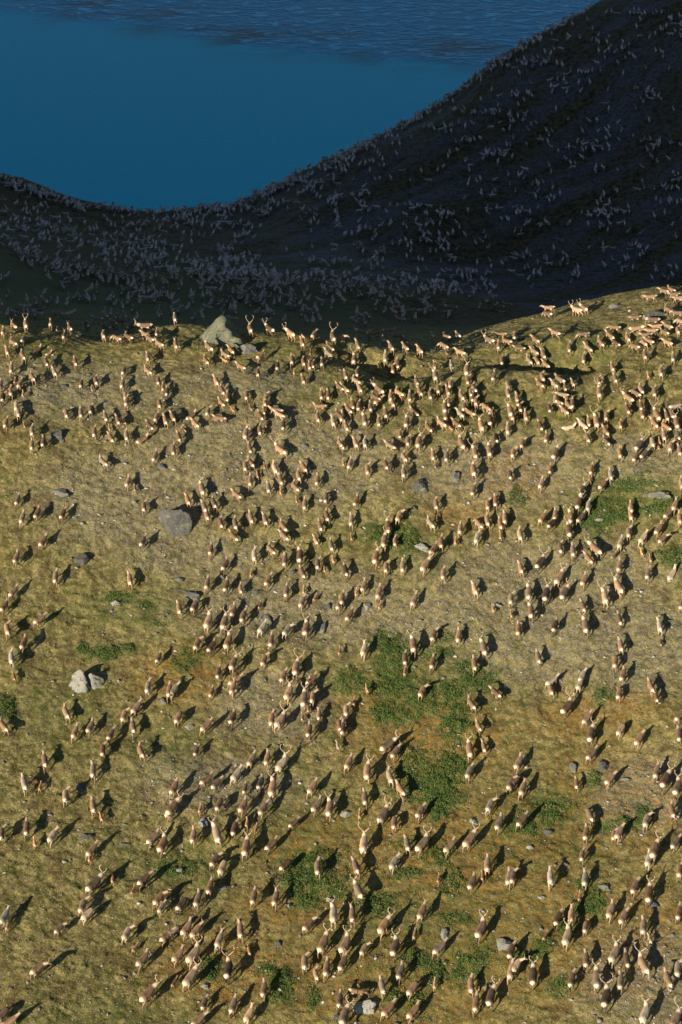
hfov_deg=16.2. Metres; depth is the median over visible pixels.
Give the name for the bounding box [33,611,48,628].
caribou
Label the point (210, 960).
willow shrub
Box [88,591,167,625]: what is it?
willow shrub
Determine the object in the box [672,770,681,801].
caribou
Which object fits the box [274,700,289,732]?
caribou
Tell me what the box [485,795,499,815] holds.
caribou
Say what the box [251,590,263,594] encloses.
boulder
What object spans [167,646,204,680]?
willow shrub
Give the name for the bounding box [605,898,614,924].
caribou
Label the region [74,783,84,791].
boulder
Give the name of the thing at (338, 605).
caribou
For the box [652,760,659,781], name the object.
caribou
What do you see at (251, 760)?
caribou
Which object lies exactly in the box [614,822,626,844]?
caribou
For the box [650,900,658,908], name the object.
stone
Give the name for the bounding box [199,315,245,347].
boulder
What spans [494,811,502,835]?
caribou
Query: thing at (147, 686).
caribou
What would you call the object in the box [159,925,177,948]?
caribou
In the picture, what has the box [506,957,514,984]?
caribou
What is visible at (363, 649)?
caribou
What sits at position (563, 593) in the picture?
caribou
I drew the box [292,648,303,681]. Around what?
caribou
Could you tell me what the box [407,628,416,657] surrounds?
caribou
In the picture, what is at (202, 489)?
caribou
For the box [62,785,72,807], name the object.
caribou
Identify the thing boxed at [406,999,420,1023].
caribou
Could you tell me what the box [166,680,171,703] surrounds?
caribou
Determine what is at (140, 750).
caribou
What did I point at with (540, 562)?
caribou
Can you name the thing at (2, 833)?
caribou
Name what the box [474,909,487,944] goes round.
caribou
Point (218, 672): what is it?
caribou
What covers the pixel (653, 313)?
boulder
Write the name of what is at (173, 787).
caribou
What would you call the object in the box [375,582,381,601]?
caribou
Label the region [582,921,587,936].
caribou
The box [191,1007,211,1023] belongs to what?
caribou
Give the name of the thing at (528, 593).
caribou
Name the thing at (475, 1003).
caribou
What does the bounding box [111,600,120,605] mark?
stone
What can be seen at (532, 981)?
caribou
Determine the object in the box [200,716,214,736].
caribou
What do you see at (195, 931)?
caribou
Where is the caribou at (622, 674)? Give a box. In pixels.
[619,665,625,684]
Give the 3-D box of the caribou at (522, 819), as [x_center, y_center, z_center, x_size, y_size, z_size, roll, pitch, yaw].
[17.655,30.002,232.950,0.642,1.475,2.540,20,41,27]
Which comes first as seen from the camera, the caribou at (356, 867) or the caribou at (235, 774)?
the caribou at (356, 867)
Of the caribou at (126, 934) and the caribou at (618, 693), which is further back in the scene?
the caribou at (618, 693)
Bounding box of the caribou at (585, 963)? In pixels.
[582,947,588,972]
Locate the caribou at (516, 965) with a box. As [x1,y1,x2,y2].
[512,954,527,975]
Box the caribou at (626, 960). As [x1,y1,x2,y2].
[623,947,630,973]
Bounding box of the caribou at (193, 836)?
[189,824,196,848]
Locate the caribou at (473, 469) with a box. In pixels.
[470,456,477,480]
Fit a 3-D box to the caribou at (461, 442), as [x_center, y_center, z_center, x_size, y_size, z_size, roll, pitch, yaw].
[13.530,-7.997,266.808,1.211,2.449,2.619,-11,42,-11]
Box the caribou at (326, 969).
[322,955,329,982]
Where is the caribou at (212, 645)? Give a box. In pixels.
[206,637,216,657]
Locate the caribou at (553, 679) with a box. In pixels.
[545,672,561,689]
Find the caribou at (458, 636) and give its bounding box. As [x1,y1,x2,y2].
[455,626,461,646]
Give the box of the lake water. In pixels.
[0,0,599,210]
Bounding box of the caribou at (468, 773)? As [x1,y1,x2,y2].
[464,761,475,783]
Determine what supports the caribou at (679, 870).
on the hillside
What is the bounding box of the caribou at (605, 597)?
[596,577,608,609]
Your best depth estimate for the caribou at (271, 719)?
242.16 m
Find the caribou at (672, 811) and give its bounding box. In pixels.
[669,798,675,822]
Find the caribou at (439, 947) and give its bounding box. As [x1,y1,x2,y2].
[432,937,449,959]
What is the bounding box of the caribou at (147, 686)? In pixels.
[144,677,151,698]
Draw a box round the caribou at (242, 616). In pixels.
[239,606,248,627]
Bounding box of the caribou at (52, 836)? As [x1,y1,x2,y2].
[47,826,60,848]
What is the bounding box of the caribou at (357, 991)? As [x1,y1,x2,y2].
[348,988,368,998]
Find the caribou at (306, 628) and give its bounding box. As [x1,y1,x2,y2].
[302,613,309,641]
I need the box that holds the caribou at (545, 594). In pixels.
[542,578,552,606]
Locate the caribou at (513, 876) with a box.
[510,866,520,888]
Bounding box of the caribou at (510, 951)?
[506,936,518,964]
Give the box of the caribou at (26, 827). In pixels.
[23,816,29,840]
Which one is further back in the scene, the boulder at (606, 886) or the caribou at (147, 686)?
the caribou at (147, 686)
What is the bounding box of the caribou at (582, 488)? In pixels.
[578,477,588,498]
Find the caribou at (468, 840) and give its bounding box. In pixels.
[462,823,479,852]
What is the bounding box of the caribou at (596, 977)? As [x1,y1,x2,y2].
[592,958,600,994]
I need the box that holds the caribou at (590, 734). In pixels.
[586,717,597,748]
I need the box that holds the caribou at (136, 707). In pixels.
[130,698,142,718]
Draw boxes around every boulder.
[48,430,64,441]
[51,489,68,496]
[68,670,104,692]
[73,552,91,564]
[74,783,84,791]
[78,833,93,839]
[158,508,192,537]
[185,591,200,601]
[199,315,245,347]
[239,344,257,353]
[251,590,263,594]
[260,614,272,623]
[340,810,351,817]
[352,999,376,1013]
[412,479,428,494]
[414,543,430,551]
[450,471,461,482]
[496,938,516,950]
[598,883,609,890]
[608,304,621,308]
[620,778,632,782]
[640,310,668,319]
[642,491,670,499]
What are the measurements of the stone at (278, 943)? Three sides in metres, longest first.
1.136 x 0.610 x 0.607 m
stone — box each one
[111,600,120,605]
[158,463,165,469]
[159,697,166,704]
[174,577,184,581]
[185,725,193,729]
[197,818,208,826]
[200,984,208,989]
[220,884,226,889]
[276,940,281,947]
[288,570,295,574]
[318,621,326,633]
[325,603,331,610]
[332,1014,338,1020]
[363,602,371,610]
[441,928,448,939]
[469,818,477,824]
[491,603,501,607]
[543,829,552,835]
[569,762,577,772]
[597,760,608,771]
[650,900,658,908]
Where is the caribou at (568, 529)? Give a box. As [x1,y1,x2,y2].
[564,516,572,542]
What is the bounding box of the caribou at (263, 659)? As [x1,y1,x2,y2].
[260,650,272,670]
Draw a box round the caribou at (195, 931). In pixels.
[189,920,205,943]
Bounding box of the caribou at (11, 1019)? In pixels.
[1,1011,23,1023]
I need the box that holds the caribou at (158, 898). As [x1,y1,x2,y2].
[152,889,171,909]
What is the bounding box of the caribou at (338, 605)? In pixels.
[335,593,341,613]
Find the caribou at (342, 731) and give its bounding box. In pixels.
[339,717,344,740]
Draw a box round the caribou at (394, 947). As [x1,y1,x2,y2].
[389,928,399,962]
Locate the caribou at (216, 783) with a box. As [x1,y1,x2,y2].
[211,774,225,794]
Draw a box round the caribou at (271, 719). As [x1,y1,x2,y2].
[268,708,275,731]
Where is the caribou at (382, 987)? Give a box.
[378,973,386,1000]
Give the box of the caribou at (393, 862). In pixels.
[389,852,401,875]
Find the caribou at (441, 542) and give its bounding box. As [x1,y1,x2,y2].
[438,533,443,552]
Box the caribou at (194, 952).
[185,934,202,969]
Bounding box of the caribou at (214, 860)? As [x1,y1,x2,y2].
[209,850,226,871]
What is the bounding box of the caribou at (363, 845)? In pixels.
[358,821,370,858]
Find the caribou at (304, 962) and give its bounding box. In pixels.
[301,951,311,974]
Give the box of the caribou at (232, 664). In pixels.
[228,644,242,676]
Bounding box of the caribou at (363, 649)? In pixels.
[360,639,366,658]
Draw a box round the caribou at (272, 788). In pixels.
[267,769,276,802]
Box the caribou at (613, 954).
[608,935,620,968]
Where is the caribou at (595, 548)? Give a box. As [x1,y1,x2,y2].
[584,537,601,559]
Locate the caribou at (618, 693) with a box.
[615,685,621,703]
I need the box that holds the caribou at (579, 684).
[575,680,582,693]
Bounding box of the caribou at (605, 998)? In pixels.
[599,972,613,1013]
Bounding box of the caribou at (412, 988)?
[406,980,417,1000]
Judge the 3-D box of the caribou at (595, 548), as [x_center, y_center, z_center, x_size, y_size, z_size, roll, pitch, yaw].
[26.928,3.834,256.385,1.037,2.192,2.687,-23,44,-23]
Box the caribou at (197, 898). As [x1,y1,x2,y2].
[193,887,201,912]
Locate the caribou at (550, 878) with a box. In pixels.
[547,865,553,890]
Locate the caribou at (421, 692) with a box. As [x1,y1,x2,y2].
[418,684,430,701]
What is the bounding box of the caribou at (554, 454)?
[551,439,561,464]
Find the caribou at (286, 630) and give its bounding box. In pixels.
[282,622,296,640]
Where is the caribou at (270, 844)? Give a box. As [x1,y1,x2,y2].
[264,834,278,855]
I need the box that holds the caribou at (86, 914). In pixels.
[80,905,95,925]
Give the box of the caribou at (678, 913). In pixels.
[675,900,681,925]
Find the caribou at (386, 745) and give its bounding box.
[380,730,400,758]
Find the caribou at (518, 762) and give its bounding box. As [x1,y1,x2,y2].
[513,751,522,772]
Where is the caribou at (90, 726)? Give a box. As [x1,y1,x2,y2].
[85,717,93,738]
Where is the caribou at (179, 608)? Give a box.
[176,599,181,618]
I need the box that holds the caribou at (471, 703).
[467,694,476,714]
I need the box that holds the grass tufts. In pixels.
[0,298,681,1023]
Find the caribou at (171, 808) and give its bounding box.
[165,791,182,821]
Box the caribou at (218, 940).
[214,926,224,953]
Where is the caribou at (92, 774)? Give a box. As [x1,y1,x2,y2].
[89,759,95,782]
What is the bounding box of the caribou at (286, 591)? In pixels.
[283,582,288,600]
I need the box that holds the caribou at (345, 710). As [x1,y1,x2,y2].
[343,701,352,721]
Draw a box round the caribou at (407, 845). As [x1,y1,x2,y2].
[403,833,410,854]
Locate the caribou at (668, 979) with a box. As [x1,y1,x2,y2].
[663,966,673,994]
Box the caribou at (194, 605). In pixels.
[190,600,197,616]
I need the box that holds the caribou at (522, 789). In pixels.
[518,777,526,801]
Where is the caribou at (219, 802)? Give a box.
[214,798,222,814]
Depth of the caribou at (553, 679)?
245.40 m
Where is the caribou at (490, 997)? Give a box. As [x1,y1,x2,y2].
[485,976,499,1012]
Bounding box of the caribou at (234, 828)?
[230,817,240,840]
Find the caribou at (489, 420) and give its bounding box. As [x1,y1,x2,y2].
[487,406,493,430]
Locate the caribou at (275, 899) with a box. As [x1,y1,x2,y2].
[271,884,278,911]
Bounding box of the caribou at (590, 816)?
[584,808,594,826]
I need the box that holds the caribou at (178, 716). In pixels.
[174,711,182,726]
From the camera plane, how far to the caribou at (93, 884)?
225.80 m
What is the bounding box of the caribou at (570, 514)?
[566,503,572,526]
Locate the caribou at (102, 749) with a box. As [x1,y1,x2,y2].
[99,740,109,761]
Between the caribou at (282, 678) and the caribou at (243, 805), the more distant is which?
the caribou at (282, 678)
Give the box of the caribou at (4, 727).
[0,716,8,735]
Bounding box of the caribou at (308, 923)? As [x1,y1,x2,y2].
[302,915,320,935]
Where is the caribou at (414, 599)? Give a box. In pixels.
[410,590,418,610]
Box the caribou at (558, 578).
[553,562,566,589]
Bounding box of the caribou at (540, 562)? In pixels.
[535,545,548,573]
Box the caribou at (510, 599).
[508,590,516,608]
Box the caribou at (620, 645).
[617,636,624,656]
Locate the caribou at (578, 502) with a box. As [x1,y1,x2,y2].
[574,490,584,514]
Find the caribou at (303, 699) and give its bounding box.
[300,682,308,710]
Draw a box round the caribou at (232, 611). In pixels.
[229,599,236,621]
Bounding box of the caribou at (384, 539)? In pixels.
[381,526,386,550]
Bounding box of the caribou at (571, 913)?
[568,901,574,926]
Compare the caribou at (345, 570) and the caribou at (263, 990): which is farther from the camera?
the caribou at (345, 570)
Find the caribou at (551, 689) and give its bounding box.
[547,684,554,699]
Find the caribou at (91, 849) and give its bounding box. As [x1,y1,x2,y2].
[85,839,99,861]
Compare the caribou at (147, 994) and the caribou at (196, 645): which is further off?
the caribou at (196, 645)
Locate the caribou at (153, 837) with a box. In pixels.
[146,827,159,850]
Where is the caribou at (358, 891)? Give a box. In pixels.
[350,872,363,904]
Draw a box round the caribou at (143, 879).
[137,868,155,891]
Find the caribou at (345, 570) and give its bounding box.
[342,560,348,581]
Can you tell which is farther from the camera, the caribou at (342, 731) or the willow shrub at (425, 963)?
the caribou at (342, 731)
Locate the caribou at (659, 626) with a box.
[655,615,662,636]
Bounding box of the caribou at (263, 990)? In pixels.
[260,976,266,1002]
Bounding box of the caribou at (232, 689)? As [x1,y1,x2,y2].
[228,677,235,699]
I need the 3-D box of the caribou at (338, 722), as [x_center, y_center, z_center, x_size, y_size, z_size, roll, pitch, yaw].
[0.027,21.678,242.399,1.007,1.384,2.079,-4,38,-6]
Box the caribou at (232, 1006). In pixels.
[228,992,237,1018]
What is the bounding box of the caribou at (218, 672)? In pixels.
[215,663,221,683]
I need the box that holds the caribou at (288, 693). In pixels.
[283,678,293,705]
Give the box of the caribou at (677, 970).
[674,959,681,981]
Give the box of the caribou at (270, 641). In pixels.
[267,631,273,649]
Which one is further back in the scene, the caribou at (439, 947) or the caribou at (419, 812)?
the caribou at (419, 812)
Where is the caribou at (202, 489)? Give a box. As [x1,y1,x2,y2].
[194,473,205,499]
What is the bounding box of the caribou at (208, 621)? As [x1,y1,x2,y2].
[203,605,212,634]
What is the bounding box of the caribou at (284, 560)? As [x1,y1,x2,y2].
[282,550,287,571]
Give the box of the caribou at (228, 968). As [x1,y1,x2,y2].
[220,945,234,985]
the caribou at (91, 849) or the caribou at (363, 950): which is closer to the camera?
the caribou at (363, 950)
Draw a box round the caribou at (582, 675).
[578,667,588,680]
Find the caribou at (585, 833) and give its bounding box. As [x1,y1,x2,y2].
[582,822,588,844]
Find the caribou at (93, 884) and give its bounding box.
[85,865,106,896]
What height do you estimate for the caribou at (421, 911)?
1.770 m
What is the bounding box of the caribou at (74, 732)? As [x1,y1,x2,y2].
[70,720,79,743]
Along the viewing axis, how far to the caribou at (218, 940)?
222.52 m
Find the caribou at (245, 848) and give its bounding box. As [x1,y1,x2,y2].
[241,828,251,862]
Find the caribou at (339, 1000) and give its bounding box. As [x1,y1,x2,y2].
[336,987,342,1013]
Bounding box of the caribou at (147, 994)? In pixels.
[139,973,161,1009]
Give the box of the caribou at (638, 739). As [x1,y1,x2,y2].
[634,728,646,751]
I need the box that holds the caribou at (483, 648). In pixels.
[476,631,487,659]
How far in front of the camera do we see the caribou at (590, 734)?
239.82 m
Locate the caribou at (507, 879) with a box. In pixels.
[505,866,510,890]
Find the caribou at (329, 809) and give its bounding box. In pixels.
[324,791,332,822]
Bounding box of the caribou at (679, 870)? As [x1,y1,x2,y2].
[676,862,681,880]
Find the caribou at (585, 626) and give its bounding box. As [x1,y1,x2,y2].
[579,609,589,638]
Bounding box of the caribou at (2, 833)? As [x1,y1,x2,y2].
[0,822,8,843]
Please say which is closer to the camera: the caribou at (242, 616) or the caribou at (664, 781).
the caribou at (664, 781)
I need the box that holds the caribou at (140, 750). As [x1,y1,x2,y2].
[137,741,144,762]
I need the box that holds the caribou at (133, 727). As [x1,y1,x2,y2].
[129,715,136,736]
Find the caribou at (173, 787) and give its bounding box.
[169,777,178,799]
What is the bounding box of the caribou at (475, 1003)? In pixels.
[472,988,479,1017]
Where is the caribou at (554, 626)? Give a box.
[551,614,558,637]
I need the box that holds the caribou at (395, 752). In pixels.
[390,740,402,763]
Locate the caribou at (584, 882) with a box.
[581,865,587,891]
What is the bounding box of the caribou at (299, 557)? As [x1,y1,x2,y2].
[294,540,302,564]
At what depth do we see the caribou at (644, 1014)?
214.30 m
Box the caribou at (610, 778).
[604,769,618,790]
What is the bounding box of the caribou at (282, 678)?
[279,667,288,687]
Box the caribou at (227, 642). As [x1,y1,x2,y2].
[223,625,232,654]
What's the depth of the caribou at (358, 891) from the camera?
226.45 m
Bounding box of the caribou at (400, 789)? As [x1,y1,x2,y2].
[394,778,405,802]
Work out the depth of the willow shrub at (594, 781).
237.23 m
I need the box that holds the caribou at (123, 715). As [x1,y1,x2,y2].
[120,706,131,725]
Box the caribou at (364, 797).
[361,786,367,809]
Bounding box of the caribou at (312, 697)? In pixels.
[309,688,319,705]
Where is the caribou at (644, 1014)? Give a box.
[639,994,650,1023]
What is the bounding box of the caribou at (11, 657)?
[8,647,13,668]
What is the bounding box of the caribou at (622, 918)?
[618,906,630,929]
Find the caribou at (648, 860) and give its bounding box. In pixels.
[644,848,651,872]
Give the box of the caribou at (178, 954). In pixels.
[172,944,184,967]
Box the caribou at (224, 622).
[219,607,229,633]
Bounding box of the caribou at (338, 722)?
[336,715,344,736]
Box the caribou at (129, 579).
[125,568,132,587]
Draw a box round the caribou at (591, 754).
[585,744,598,764]
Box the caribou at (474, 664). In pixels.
[471,654,477,675]
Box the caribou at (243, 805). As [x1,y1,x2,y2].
[237,795,247,818]
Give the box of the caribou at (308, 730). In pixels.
[305,719,311,740]
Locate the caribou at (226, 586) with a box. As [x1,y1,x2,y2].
[222,576,229,596]
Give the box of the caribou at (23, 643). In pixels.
[19,633,26,654]
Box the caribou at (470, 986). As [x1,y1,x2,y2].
[467,972,474,998]
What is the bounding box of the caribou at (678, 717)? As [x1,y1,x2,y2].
[674,710,681,724]
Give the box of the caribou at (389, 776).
[386,765,393,786]
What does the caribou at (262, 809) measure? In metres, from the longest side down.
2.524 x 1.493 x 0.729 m
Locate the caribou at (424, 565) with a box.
[420,550,433,574]
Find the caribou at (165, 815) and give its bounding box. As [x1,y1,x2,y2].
[164,800,172,822]
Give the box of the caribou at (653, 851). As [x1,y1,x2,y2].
[648,830,661,865]
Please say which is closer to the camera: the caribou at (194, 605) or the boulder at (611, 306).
the caribou at (194, 605)
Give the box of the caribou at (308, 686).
[305,674,311,694]
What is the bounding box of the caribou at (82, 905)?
[77,894,93,918]
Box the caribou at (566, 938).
[561,917,571,951]
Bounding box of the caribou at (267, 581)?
[264,570,273,588]
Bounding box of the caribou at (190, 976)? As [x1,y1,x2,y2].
[182,957,201,992]
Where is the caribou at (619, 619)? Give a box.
[616,610,622,630]
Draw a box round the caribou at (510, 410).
[504,398,513,421]
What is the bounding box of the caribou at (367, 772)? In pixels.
[363,753,372,785]
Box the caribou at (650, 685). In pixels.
[647,676,655,698]
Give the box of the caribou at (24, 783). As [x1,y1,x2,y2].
[20,772,28,796]
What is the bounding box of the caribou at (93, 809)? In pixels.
[89,795,96,819]
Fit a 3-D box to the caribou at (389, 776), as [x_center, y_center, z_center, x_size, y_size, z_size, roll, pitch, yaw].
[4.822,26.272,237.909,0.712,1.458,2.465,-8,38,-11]
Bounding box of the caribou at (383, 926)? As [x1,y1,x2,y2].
[377,907,394,940]
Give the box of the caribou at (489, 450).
[485,437,492,461]
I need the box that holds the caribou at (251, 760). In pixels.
[246,749,256,771]
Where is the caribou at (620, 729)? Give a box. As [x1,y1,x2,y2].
[616,723,624,739]
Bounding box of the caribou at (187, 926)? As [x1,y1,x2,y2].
[180,916,191,941]
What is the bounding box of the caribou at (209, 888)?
[205,875,213,899]
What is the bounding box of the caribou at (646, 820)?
[642,810,655,832]
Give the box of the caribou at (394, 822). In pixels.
[391,816,396,833]
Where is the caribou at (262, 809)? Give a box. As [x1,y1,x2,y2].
[258,797,270,820]
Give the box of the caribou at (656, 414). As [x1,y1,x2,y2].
[649,399,661,422]
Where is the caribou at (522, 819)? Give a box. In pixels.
[515,810,529,831]
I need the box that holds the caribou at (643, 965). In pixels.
[634,942,650,980]
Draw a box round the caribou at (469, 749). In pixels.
[465,732,473,762]
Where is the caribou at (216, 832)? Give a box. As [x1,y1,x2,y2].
[207,814,221,847]
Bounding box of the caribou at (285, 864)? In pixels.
[279,859,293,874]
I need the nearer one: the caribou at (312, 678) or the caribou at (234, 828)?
the caribou at (234, 828)
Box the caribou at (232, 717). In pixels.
[228,706,235,730]
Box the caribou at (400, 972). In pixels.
[395,959,404,984]
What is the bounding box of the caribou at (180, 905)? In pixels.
[175,897,189,914]
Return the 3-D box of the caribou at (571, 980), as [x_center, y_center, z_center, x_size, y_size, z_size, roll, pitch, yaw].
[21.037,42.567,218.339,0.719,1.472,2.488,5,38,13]
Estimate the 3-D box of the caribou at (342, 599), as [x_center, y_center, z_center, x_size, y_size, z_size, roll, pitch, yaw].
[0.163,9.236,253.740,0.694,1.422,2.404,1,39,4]
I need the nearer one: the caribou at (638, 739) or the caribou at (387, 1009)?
the caribou at (387, 1009)
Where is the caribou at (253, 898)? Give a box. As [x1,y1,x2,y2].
[249,885,257,909]
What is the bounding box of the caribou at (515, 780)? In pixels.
[511,774,519,791]
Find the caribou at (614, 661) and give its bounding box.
[612,656,617,672]
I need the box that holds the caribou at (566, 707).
[560,686,577,719]
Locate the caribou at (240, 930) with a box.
[236,915,243,943]
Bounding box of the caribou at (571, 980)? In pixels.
[567,967,577,992]
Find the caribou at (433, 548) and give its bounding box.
[429,540,438,557]
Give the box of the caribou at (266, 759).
[263,748,269,770]
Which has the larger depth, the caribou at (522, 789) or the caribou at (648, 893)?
the caribou at (522, 789)
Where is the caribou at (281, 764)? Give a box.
[275,744,291,776]
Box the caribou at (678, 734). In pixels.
[675,723,681,746]
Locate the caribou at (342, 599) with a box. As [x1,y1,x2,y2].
[339,589,345,609]
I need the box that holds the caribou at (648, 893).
[644,875,654,908]
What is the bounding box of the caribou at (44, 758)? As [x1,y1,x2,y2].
[41,749,48,773]
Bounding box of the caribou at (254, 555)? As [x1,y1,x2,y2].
[252,545,256,563]
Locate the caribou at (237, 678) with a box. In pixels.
[227,672,245,689]
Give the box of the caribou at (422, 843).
[415,825,431,858]
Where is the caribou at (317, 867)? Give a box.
[314,856,320,880]
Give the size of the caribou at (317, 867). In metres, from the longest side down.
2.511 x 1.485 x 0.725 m
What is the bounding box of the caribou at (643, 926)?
[639,914,646,940]
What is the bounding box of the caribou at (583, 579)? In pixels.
[580,571,587,590]
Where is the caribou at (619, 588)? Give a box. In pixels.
[611,571,623,599]
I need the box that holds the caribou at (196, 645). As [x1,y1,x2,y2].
[193,634,205,654]
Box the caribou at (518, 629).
[515,619,520,640]
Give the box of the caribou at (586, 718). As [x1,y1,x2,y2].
[581,708,593,728]
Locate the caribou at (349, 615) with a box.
[345,605,353,624]
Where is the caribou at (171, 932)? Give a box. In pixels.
[166,924,182,941]
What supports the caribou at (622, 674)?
on the hillside
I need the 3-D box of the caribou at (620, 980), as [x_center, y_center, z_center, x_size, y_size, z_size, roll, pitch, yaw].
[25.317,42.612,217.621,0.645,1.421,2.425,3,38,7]
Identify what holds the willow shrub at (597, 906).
on the hillside
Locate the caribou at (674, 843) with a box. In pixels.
[670,832,681,854]
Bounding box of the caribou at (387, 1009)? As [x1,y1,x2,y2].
[380,997,397,1021]
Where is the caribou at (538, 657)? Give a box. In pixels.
[535,648,541,668]
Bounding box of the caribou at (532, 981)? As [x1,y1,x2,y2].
[528,956,537,991]
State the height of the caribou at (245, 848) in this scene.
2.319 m
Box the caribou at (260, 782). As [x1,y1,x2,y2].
[256,772,263,794]
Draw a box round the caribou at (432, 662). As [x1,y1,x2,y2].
[429,653,435,672]
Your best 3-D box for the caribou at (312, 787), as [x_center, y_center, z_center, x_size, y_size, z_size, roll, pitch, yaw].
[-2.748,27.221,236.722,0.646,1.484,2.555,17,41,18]
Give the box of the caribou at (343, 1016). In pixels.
[338,995,354,1023]
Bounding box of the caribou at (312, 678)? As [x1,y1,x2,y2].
[305,670,318,690]
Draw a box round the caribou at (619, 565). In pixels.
[616,556,621,576]
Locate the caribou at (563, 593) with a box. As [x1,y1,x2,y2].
[559,577,571,605]
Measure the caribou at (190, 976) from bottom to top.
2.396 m
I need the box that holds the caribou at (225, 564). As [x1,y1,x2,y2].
[220,555,228,575]
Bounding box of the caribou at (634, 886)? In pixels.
[630,875,641,899]
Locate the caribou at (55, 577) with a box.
[52,567,58,587]
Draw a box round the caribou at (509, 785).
[506,773,520,795]
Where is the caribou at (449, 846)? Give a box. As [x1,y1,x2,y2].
[443,835,456,858]
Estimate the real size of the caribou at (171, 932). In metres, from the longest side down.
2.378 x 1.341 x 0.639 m
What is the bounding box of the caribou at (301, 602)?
[298,593,306,612]
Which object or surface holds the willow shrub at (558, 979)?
on the hillside
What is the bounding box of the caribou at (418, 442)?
[415,427,424,451]
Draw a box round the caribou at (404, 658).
[402,649,407,669]
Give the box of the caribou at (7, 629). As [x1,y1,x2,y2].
[4,619,11,639]
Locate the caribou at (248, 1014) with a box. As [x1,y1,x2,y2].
[243,1001,254,1023]
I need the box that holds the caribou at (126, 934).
[121,924,137,944]
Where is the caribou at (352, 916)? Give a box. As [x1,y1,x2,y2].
[348,900,355,928]
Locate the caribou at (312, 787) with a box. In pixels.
[307,776,318,799]
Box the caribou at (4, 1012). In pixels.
[0,1006,9,1023]
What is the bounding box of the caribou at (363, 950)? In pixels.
[359,941,373,957]
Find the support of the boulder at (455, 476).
on the hillside
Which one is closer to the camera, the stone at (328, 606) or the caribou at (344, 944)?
the caribou at (344, 944)
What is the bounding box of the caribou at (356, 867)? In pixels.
[349,854,360,879]
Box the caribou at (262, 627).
[257,618,267,638]
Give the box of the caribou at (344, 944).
[338,925,351,956]
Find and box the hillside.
[0,0,681,1023]
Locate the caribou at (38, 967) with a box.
[30,961,52,979]
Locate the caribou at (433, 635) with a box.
[430,623,441,643]
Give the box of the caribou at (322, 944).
[316,923,331,958]
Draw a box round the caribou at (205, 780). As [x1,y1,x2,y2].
[199,769,213,790]
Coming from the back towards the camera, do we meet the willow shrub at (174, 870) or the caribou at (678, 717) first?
the caribou at (678, 717)
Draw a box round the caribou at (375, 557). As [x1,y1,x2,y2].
[372,542,382,567]
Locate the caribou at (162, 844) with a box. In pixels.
[156,827,167,858]
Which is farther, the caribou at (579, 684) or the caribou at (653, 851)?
the caribou at (579, 684)
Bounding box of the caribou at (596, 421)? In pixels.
[589,406,599,429]
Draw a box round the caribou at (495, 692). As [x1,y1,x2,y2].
[486,684,500,700]
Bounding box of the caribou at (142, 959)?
[136,947,149,972]
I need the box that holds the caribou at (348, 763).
[344,752,352,774]
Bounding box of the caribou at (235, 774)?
[230,763,243,785]
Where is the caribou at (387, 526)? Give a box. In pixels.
[384,515,390,538]
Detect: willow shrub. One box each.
[0,693,20,734]
[69,641,141,663]
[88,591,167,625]
[154,854,207,877]
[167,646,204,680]
[196,952,223,980]
[253,959,322,1015]
[265,840,359,911]
[325,665,372,696]
[349,887,400,916]
[360,521,422,562]
[361,674,478,753]
[366,622,422,688]
[377,739,476,826]
[377,831,467,903]
[379,986,430,1021]
[401,947,451,997]
[418,628,461,661]
[436,910,473,925]
[448,658,507,692]
[448,934,497,980]
[496,785,585,838]
[502,484,530,510]
[505,913,580,967]
[544,972,580,1000]
[564,874,613,922]
[565,470,662,540]
[582,768,602,792]
[590,684,616,705]
[594,799,659,832]
[636,495,681,514]
[647,541,681,568]
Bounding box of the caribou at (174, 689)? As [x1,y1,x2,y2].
[170,680,181,700]
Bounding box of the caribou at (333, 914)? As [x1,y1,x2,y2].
[326,895,336,928]
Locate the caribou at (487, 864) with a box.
[484,852,490,878]
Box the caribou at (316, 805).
[311,794,321,817]
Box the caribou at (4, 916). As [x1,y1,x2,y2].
[0,905,10,927]
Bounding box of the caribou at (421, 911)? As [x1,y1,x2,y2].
[416,897,426,925]
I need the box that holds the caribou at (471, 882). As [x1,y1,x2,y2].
[467,870,475,895]
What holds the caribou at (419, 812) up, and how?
on the hillside
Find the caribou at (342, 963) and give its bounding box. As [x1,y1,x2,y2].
[337,950,348,976]
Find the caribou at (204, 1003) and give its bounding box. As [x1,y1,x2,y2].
[200,993,209,1011]
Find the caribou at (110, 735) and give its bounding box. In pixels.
[106,724,117,745]
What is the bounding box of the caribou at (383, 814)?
[376,798,392,828]
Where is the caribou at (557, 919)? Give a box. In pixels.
[553,904,565,931]
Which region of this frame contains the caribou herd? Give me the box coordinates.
[0,3,681,991]
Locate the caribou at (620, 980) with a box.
[617,969,623,994]
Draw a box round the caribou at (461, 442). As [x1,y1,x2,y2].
[455,426,465,451]
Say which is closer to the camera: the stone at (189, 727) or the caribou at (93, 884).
the caribou at (93, 884)
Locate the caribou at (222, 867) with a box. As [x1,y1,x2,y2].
[217,859,226,879]
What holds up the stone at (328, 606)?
on the hillside
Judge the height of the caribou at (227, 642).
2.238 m
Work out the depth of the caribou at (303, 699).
243.84 m
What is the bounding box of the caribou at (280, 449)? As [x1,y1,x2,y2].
[269,433,286,459]
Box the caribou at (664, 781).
[659,761,674,794]
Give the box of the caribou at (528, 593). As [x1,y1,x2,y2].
[523,577,531,602]
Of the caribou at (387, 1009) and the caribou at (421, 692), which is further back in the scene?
the caribou at (421, 692)
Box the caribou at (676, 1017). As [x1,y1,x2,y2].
[669,997,681,1023]
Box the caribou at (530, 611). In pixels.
[526,596,533,622]
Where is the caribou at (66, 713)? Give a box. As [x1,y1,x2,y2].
[62,701,70,721]
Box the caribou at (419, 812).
[415,801,427,823]
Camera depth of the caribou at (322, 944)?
221.79 m

